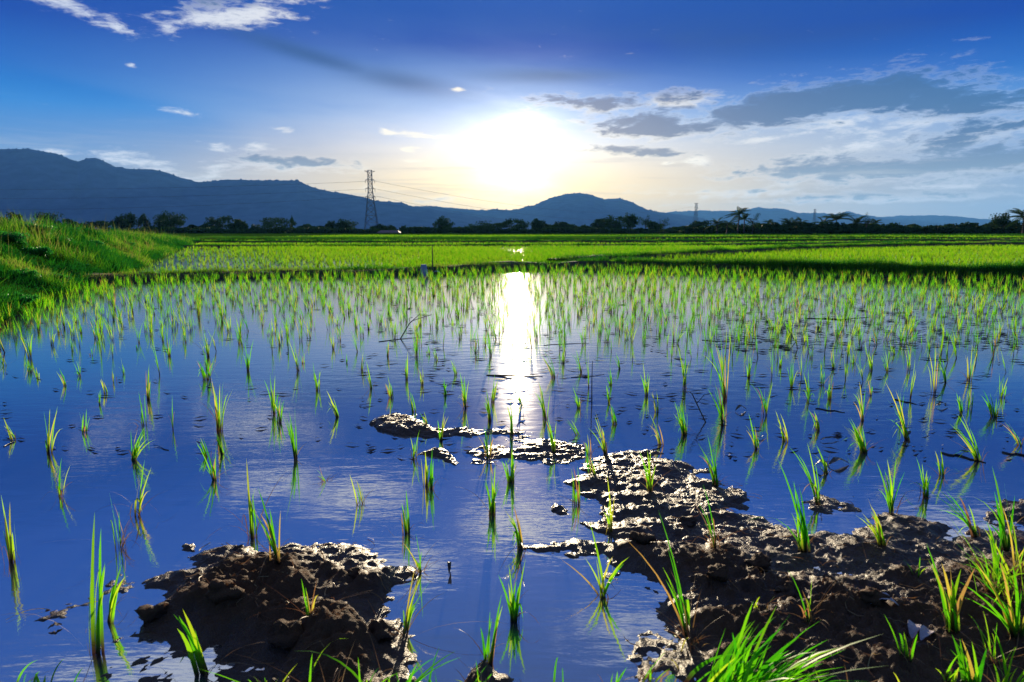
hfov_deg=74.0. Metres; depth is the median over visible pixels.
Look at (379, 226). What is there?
tree
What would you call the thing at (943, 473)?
rice seedling
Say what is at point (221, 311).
rice seedling
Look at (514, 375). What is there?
twig
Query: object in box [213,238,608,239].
grass rise
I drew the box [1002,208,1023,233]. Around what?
palm tree
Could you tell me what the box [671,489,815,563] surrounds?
rice seedling
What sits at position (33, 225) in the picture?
weed bush
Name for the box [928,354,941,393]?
rice seedling
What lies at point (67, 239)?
weed bush
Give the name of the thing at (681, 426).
rice seedling
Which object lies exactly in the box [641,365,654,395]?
rice seedling
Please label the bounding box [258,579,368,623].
rice seedling
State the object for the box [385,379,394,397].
rice seedling
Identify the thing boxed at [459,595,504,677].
rice seedling
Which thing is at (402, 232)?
shrub
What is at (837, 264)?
grass
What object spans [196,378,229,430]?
rice seedling
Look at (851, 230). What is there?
shrub
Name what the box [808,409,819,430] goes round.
rice seedling
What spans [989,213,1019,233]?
tree
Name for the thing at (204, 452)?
rice seedling
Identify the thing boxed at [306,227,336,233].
shrub
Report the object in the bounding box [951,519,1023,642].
rice seedling
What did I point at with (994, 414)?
rice seedling
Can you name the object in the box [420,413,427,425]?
rice seedling
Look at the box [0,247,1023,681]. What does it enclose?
paddy water
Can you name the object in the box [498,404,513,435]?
rice seedling
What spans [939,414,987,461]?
rice seedling
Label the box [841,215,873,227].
palm tree
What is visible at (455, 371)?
rice seedling
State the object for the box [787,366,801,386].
rice seedling
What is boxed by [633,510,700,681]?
rice seedling
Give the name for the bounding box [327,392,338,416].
rice seedling
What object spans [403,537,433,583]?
rice seedling
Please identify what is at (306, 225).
tree
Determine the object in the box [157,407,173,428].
rice seedling
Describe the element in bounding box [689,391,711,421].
dead stalk
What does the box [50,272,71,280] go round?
weed bush
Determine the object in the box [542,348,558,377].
rice seedling
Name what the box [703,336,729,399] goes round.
rice seedling
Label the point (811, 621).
rice seedling
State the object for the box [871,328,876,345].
rice seedling
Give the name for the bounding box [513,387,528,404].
rice seedling
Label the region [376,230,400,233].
hut
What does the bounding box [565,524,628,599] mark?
rice seedling
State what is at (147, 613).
mud clod
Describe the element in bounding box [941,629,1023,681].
grass tuft
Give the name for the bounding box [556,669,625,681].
grass tuft
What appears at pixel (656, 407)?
rice seedling
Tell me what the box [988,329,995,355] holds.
rice seedling
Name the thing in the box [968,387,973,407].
rice seedling
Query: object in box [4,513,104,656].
rice seedling
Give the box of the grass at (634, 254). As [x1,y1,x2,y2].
[549,239,1023,260]
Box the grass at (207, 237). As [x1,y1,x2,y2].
[188,234,676,239]
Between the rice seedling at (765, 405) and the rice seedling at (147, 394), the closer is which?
the rice seedling at (765, 405)
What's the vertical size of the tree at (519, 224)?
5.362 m
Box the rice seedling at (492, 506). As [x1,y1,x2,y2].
[470,471,498,515]
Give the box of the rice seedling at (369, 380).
[367,365,374,388]
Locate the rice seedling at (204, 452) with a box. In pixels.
[198,440,211,456]
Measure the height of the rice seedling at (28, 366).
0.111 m
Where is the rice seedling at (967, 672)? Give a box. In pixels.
[945,635,986,681]
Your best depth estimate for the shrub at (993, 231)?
142.24 m
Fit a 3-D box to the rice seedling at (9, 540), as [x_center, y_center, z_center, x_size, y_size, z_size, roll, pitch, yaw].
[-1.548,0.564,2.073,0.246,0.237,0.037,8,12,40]
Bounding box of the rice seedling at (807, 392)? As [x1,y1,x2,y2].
[803,373,813,397]
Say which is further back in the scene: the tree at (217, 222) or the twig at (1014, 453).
the tree at (217, 222)
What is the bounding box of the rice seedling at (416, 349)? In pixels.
[412,335,424,355]
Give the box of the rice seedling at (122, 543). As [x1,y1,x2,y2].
[46,498,141,549]
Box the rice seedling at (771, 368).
[767,349,772,376]
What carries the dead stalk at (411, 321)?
on the paddy water
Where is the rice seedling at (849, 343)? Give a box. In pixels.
[846,331,850,357]
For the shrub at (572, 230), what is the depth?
199.16 m
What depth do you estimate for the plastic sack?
14.59 m
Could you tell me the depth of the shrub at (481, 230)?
199.96 m
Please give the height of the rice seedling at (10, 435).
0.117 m
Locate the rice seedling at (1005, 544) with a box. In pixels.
[978,468,1022,551]
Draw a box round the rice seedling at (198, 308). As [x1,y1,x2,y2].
[192,293,200,318]
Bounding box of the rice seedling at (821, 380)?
[796,359,830,384]
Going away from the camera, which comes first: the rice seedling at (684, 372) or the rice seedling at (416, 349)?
the rice seedling at (684, 372)
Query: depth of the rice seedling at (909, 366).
4.88 m
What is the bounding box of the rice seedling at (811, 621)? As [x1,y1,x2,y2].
[790,575,844,632]
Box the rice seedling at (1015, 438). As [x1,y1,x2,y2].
[1006,425,1023,445]
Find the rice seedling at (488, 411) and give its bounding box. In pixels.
[475,390,490,420]
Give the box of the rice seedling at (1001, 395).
[999,376,1010,397]
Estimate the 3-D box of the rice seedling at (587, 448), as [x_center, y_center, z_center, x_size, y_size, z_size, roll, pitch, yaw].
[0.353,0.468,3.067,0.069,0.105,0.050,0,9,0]
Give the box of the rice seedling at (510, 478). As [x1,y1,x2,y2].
[502,452,518,482]
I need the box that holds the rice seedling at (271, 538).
[244,491,285,576]
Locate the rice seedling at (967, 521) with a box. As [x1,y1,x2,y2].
[920,485,979,536]
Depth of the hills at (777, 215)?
6138.14 m
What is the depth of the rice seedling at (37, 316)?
7.03 m
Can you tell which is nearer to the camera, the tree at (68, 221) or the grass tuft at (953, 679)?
the grass tuft at (953, 679)
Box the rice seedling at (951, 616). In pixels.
[906,546,978,637]
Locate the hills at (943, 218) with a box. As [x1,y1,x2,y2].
[880,215,1021,225]
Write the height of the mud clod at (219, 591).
0.067 m
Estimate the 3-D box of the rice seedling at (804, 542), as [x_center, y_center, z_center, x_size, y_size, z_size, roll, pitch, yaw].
[0.862,0.522,2.100,0.110,0.296,0.239,-7,11,-35]
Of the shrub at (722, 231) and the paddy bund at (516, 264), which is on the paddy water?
the paddy bund at (516, 264)
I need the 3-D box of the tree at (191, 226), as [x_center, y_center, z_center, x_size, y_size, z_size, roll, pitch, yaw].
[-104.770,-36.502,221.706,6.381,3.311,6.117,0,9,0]
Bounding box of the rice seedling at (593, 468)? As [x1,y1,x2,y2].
[569,448,594,474]
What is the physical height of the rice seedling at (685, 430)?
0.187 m
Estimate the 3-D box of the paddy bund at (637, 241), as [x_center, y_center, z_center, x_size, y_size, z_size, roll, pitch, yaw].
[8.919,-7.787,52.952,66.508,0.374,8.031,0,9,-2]
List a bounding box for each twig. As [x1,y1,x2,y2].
[488,375,542,378]
[807,317,864,319]
[941,452,985,462]
[1002,451,1023,455]
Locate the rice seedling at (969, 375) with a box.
[962,353,976,379]
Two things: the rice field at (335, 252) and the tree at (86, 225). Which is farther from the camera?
the tree at (86, 225)
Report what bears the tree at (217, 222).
on the ground at (414, 233)
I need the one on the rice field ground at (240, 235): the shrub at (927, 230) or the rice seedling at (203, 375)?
the shrub at (927, 230)
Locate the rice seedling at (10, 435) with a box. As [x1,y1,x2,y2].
[3,417,15,439]
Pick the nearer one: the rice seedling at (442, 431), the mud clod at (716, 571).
the mud clod at (716, 571)
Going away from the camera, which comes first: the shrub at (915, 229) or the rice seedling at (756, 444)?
the rice seedling at (756, 444)
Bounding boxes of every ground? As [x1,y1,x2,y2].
[147,230,677,233]
[151,234,1018,245]
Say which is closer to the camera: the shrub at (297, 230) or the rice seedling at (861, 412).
the rice seedling at (861, 412)
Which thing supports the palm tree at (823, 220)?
on the rice field ground at (240, 235)
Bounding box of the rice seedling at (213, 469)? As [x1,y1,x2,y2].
[192,439,225,480]
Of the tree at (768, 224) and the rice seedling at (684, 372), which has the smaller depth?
the rice seedling at (684, 372)
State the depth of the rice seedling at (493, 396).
3.99 m
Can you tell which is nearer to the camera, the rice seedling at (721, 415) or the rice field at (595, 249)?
the rice seedling at (721, 415)
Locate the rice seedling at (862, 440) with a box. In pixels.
[848,421,865,451]
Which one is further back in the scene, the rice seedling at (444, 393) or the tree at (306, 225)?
the tree at (306, 225)
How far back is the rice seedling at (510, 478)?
2.72 m
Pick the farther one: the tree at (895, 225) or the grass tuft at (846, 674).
the tree at (895, 225)
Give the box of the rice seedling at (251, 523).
[202,459,281,543]
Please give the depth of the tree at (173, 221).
213.61 m
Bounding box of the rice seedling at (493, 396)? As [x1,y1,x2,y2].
[486,375,497,401]
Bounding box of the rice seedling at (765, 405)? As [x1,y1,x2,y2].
[751,383,772,415]
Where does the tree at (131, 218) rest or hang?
on the ground at (414, 233)
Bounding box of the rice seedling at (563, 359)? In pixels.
[559,344,564,362]
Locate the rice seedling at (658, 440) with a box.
[650,415,663,444]
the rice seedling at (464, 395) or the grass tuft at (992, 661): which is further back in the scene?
the rice seedling at (464, 395)
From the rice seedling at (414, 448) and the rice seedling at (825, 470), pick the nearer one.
the rice seedling at (825, 470)
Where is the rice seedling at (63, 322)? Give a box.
[57,306,64,327]
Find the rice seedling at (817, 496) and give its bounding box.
[791,447,823,509]
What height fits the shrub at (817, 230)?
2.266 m
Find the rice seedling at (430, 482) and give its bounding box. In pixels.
[428,456,447,488]
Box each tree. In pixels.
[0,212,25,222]
[31,212,62,224]
[55,218,79,226]
[77,223,92,228]
[82,221,113,228]
[109,215,133,228]
[120,212,137,226]
[133,214,152,226]
[152,210,175,226]
[160,213,187,227]
[182,224,200,229]
[200,223,217,232]
[204,215,233,228]
[228,219,248,229]
[251,217,296,228]
[289,215,295,227]
[296,224,312,227]
[325,221,335,228]
[334,219,358,227]
[370,224,386,229]
[432,215,454,227]
[468,220,504,229]
[501,218,531,228]
[530,218,548,228]
[551,221,576,228]
[580,224,595,232]
[590,219,605,227]
[601,215,627,229]
[623,213,638,228]
[637,215,649,228]
[646,220,661,229]
[658,218,669,228]
[668,225,690,230]
[686,220,710,227]
[697,225,730,229]
[705,217,724,233]
[712,220,742,233]
[723,207,750,233]
[733,213,758,233]
[748,213,760,233]
[758,222,786,227]
[779,221,795,226]
[780,218,802,226]
[794,216,813,226]
[798,222,816,227]
[811,217,835,224]
[814,221,838,228]
[819,212,854,222]
[829,221,857,227]
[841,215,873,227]
[859,212,870,228]
[861,222,892,227]
[869,218,881,223]
[887,222,916,227]
[944,223,966,227]
[953,221,993,227]
[982,223,994,227]
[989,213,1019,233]
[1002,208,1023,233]
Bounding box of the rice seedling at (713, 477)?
[694,439,742,486]
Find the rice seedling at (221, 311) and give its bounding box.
[216,295,227,319]
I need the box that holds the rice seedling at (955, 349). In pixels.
[948,332,956,358]
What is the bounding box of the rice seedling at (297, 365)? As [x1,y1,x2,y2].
[288,340,300,370]
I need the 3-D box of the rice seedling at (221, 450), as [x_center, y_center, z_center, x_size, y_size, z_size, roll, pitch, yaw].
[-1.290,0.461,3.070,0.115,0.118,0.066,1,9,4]
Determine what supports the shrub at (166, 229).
on the ground at (414, 233)
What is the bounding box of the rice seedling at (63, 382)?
[58,370,73,385]
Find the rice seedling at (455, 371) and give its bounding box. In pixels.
[451,361,458,374]
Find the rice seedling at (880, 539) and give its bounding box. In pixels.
[857,502,900,545]
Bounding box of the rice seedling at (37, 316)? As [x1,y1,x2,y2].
[33,308,40,326]
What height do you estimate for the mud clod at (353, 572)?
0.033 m
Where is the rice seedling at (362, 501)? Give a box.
[350,477,372,504]
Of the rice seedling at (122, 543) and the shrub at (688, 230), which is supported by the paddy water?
the rice seedling at (122, 543)
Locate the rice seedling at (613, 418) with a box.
[606,398,616,424]
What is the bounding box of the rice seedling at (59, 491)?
[41,458,68,500]
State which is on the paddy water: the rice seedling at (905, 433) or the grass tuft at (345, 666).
the rice seedling at (905, 433)
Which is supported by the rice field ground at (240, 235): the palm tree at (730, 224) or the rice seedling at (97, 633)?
the palm tree at (730, 224)
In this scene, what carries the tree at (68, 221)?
on the ground at (414, 233)
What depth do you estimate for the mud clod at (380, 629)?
1.65 m
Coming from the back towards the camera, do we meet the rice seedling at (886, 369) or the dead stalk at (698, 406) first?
the rice seedling at (886, 369)
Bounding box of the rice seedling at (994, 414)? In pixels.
[983,392,1005,417]
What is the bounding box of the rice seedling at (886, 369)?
[881,352,896,371]
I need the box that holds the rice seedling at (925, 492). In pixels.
[902,460,930,497]
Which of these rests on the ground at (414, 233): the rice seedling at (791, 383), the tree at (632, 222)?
the tree at (632, 222)
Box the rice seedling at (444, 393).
[443,381,446,395]
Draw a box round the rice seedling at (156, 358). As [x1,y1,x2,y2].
[151,339,159,373]
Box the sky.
[0,0,1023,220]
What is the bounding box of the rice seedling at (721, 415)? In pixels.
[708,381,736,425]
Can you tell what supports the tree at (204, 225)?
on the ground at (414, 233)
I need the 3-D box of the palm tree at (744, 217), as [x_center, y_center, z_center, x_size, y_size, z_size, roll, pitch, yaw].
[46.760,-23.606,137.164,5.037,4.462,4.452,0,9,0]
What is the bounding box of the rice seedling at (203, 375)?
[191,359,206,379]
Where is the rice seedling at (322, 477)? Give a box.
[318,466,338,481]
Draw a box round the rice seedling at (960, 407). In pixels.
[952,393,962,413]
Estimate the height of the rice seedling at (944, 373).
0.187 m
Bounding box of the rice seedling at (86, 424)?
[79,409,92,432]
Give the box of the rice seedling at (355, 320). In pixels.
[353,315,358,326]
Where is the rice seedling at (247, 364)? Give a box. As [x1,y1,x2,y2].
[244,343,252,370]
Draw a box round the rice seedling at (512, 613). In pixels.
[499,568,529,622]
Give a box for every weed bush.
[0,231,29,245]
[1,291,39,304]
[8,268,41,280]
[20,246,53,256]
[21,223,56,234]
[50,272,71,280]
[56,236,74,242]
[91,240,104,244]
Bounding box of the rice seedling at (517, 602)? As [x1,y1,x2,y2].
[512,559,539,624]
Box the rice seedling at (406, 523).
[388,493,418,533]
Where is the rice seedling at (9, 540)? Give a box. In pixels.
[0,497,19,564]
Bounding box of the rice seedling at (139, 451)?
[129,429,149,459]
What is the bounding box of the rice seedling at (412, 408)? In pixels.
[406,393,415,411]
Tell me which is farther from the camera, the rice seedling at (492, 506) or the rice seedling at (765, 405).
the rice seedling at (765, 405)
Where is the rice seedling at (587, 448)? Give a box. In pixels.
[584,434,594,453]
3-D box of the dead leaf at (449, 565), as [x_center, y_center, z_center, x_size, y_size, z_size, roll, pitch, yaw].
[-0.185,0.665,2.001,0.013,0.033,0.032,2,9,10]
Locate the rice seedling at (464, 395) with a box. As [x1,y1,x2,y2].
[452,375,468,408]
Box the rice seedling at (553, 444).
[547,419,559,452]
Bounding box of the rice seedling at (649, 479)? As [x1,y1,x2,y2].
[635,451,671,491]
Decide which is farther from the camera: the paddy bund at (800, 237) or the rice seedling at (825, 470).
the paddy bund at (800, 237)
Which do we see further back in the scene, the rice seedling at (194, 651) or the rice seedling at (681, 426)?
the rice seedling at (681, 426)
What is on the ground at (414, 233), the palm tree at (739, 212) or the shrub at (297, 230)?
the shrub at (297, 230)
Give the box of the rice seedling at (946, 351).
[945,339,947,362]
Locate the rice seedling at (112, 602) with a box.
[107,567,133,622]
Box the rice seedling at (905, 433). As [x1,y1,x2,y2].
[888,388,909,440]
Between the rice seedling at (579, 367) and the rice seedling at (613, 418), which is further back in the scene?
the rice seedling at (579, 367)
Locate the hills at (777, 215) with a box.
[667,207,958,225]
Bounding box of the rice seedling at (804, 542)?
[751,460,829,552]
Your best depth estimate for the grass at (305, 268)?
15.13 m
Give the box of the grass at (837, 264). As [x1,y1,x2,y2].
[576,252,1023,277]
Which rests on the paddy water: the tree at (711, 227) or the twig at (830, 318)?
the twig at (830, 318)
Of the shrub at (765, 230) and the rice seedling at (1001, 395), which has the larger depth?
the shrub at (765, 230)
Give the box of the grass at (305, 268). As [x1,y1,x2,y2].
[72,257,1022,283]
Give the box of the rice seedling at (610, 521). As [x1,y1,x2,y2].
[586,478,614,534]
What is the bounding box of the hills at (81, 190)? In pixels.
[0,148,551,229]
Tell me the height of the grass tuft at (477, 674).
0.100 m
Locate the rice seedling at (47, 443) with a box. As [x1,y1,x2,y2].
[44,411,58,453]
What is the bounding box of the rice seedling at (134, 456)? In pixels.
[131,426,144,460]
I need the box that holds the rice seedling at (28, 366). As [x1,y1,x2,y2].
[25,358,38,371]
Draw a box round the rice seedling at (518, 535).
[502,505,550,564]
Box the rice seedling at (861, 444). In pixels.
[843,420,884,452]
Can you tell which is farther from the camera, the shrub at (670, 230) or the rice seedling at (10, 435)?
the shrub at (670, 230)
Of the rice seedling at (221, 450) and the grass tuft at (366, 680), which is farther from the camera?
the rice seedling at (221, 450)
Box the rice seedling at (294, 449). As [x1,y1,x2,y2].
[275,412,304,458]
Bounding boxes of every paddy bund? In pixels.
[74,261,1023,283]
[183,241,914,247]
[194,238,1022,243]
[544,241,1023,261]
[609,237,1023,238]
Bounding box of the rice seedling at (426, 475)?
[421,453,429,487]
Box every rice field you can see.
[126,244,1023,272]
[196,239,1022,246]
[385,249,614,267]
[530,244,834,260]
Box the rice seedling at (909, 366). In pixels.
[905,346,910,369]
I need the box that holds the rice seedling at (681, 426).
[675,404,697,436]
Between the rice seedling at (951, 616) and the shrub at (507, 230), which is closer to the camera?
the rice seedling at (951, 616)
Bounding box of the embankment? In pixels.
[0,231,183,320]
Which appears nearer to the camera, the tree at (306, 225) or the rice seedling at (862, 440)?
the rice seedling at (862, 440)
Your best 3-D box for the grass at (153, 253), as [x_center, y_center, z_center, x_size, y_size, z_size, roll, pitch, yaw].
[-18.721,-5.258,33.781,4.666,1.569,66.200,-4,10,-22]
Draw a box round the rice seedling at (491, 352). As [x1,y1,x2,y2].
[484,332,492,355]
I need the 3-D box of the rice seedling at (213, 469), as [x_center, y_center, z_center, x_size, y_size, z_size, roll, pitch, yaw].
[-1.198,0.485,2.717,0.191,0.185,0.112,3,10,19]
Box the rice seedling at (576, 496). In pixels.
[553,466,602,505]
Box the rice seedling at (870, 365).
[867,352,872,370]
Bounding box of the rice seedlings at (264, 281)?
[0,261,1023,345]
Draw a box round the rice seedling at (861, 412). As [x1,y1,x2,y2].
[855,382,865,420]
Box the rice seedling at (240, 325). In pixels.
[234,315,242,335]
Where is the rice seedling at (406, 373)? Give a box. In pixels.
[405,357,407,379]
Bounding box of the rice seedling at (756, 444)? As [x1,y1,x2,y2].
[744,416,772,448]
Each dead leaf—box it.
[48,622,61,628]
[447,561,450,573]
[828,457,847,464]
[871,592,898,605]
[908,620,920,638]
[920,625,934,640]
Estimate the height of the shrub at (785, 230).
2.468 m
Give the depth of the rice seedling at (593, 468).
2.79 m
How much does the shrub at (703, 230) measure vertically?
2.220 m
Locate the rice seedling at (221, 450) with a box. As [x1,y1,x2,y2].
[214,434,229,454]
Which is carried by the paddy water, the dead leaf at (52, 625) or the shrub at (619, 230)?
the dead leaf at (52, 625)
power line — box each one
[0,181,364,189]
[0,189,359,198]
[26,196,366,209]
[377,181,681,212]
[377,196,691,222]
[378,189,686,219]
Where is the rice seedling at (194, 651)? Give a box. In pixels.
[175,610,259,676]
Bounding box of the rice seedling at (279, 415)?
[269,400,285,422]
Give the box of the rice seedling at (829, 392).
[825,383,849,398]
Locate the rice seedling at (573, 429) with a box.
[567,420,579,434]
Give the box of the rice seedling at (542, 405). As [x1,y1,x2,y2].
[535,383,561,418]
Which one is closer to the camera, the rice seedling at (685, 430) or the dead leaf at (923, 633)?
the dead leaf at (923, 633)
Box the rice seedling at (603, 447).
[592,415,606,453]
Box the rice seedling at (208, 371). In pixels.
[198,346,218,379]
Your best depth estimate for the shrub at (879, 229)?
141.48 m
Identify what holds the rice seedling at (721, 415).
on the paddy water
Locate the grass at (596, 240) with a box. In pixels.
[185,237,1023,241]
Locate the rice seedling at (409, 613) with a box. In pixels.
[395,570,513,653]
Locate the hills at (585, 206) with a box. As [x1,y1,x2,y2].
[416,192,733,229]
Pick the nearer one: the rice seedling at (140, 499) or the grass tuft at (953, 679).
the grass tuft at (953, 679)
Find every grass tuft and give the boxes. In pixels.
[16,660,81,681]
[201,638,362,681]
[249,664,303,681]
[358,659,404,681]
[369,634,459,681]
[430,662,495,681]
[454,671,490,681]
[520,657,563,681]
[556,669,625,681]
[615,650,680,681]
[650,609,718,668]
[684,608,880,681]
[697,600,819,681]
[753,594,791,611]
[814,658,899,681]
[901,556,928,577]
[921,523,1023,602]
[927,611,1023,676]
[935,618,958,681]
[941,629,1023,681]
[972,509,1023,576]
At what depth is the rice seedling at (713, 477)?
2.68 m
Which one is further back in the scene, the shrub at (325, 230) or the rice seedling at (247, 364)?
the shrub at (325, 230)
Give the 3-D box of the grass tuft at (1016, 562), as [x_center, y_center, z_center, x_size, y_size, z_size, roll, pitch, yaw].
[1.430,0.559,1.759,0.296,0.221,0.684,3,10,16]
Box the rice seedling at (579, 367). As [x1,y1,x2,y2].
[573,351,581,371]
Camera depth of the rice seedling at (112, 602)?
1.74 m
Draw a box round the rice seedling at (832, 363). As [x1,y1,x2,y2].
[831,347,838,368]
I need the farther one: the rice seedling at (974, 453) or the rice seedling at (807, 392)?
the rice seedling at (807, 392)
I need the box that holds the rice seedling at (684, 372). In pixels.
[677,345,707,388]
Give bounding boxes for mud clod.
[134,602,168,626]
[202,578,244,604]
[233,544,244,549]
[268,619,303,650]
[347,567,359,578]
[368,619,393,642]
[629,531,656,544]
[679,516,697,526]
[706,563,728,581]
[744,552,771,572]
[774,580,799,597]
[857,586,890,606]
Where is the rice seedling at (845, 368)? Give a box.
[837,358,853,379]
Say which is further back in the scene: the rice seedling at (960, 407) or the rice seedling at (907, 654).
the rice seedling at (960, 407)
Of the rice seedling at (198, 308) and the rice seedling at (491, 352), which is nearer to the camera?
the rice seedling at (491, 352)
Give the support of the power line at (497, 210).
attached to the pylon at (368, 197)
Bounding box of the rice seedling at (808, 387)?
[804,368,809,403]
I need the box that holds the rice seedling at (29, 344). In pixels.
[19,334,32,357]
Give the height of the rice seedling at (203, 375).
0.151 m
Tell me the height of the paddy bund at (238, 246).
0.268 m
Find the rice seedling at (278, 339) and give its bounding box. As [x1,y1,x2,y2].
[275,330,280,345]
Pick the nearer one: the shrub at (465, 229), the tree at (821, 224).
the tree at (821, 224)
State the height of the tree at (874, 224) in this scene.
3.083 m
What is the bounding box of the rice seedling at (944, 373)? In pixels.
[937,356,949,382]
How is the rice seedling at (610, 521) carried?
on the mud bank
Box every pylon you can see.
[364,170,377,228]
[693,203,698,220]
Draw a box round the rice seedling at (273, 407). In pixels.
[265,378,279,413]
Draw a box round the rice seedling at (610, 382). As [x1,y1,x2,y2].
[607,370,621,384]
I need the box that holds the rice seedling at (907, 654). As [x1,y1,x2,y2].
[886,618,922,662]
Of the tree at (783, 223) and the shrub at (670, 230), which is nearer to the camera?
the tree at (783, 223)
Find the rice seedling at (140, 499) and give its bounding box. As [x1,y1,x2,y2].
[94,466,165,516]
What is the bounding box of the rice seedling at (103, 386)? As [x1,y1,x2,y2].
[100,379,106,392]
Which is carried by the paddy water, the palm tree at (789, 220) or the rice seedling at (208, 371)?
the rice seedling at (208, 371)
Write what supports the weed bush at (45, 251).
on the embankment
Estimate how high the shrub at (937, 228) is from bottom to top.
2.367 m
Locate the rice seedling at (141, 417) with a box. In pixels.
[133,395,146,425]
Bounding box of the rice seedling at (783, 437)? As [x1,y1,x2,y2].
[774,413,787,441]
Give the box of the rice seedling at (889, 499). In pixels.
[877,461,906,514]
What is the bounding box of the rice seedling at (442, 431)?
[438,414,448,440]
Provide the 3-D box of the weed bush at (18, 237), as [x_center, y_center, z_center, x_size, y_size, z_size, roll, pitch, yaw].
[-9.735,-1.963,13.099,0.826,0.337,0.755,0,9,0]
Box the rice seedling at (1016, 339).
[1010,326,1018,341]
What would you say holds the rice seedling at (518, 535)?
on the paddy water
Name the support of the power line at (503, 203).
attached to the pylon at (368, 197)
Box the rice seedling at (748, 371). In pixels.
[747,352,752,377]
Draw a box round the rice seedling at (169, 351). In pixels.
[165,339,171,355]
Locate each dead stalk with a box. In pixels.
[400,313,431,338]
[591,361,592,402]
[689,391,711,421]
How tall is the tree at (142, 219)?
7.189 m
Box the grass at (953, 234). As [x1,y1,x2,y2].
[639,233,1023,236]
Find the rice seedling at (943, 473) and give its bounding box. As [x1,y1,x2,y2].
[924,452,949,475]
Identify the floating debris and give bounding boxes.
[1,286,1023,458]
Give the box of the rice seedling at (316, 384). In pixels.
[313,366,319,389]
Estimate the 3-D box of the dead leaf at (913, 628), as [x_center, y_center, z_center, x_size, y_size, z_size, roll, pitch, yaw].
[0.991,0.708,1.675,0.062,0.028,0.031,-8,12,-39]
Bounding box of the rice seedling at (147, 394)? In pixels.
[145,369,150,399]
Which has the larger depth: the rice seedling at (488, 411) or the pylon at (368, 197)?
the pylon at (368, 197)
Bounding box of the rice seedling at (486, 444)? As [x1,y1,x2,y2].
[477,427,504,458]
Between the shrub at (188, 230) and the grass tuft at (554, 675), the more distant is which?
the shrub at (188, 230)
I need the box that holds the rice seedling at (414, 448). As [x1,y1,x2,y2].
[410,433,428,459]
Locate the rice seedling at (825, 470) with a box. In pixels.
[814,448,834,473]
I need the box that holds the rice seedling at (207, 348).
[181,327,213,355]
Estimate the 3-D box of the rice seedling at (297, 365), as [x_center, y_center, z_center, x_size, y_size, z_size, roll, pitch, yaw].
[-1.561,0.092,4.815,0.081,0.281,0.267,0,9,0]
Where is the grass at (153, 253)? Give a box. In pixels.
[0,215,199,323]
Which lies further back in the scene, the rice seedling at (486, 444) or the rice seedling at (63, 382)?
the rice seedling at (63, 382)
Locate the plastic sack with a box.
[421,264,427,276]
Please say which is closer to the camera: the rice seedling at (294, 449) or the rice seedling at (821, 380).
the rice seedling at (294, 449)
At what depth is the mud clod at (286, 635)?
1.62 m
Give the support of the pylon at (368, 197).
on the ground at (414, 233)
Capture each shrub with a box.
[101,228,134,231]
[126,226,161,232]
[151,226,176,233]
[173,227,207,233]
[198,227,228,232]
[216,228,247,233]
[235,228,273,232]
[261,227,292,232]
[287,226,320,233]
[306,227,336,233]
[331,227,361,233]
[353,228,385,232]
[377,228,404,233]
[401,226,431,233]
[420,226,452,233]
[447,226,475,232]
[473,227,494,233]
[486,228,517,233]
[514,228,540,233]
[535,227,565,232]
[554,227,589,232]
[580,227,610,233]
[606,228,636,233]
[627,228,655,233]
[650,228,678,232]
[677,226,700,233]
[695,226,708,233]
[710,225,732,233]
[723,225,741,233]
[742,225,760,233]
[757,226,773,233]
[775,225,794,233]
[787,226,807,233]
[808,226,827,233]
[823,226,839,233]
[838,226,860,233]
[856,226,872,233]
[872,225,892,233]
[883,226,905,233]
[904,225,922,233]
[920,226,936,233]
[934,226,940,232]
[936,225,957,233]
[955,227,970,233]
[968,225,990,233]
[983,227,1000,233]
[999,226,1019,233]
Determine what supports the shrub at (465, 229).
on the ground at (414, 233)
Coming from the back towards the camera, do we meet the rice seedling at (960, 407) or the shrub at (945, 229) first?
the shrub at (945, 229)
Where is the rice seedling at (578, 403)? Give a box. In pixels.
[573,388,585,407]
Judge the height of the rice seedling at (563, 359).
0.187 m
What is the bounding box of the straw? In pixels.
[6,414,1023,681]
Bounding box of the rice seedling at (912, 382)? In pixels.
[907,364,922,397]
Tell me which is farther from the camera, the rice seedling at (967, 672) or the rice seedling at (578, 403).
the rice seedling at (578, 403)
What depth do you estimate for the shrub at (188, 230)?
199.62 m
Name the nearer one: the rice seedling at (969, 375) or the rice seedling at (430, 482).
the rice seedling at (430, 482)
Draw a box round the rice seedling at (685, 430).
[675,401,687,434]
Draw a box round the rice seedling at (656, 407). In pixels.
[652,393,662,411]
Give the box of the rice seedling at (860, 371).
[855,355,862,381]
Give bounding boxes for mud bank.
[35,413,1023,681]
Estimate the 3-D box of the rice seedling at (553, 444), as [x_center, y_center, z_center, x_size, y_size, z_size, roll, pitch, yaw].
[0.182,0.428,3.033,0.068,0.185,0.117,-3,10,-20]
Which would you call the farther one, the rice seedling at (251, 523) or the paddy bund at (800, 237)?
the paddy bund at (800, 237)

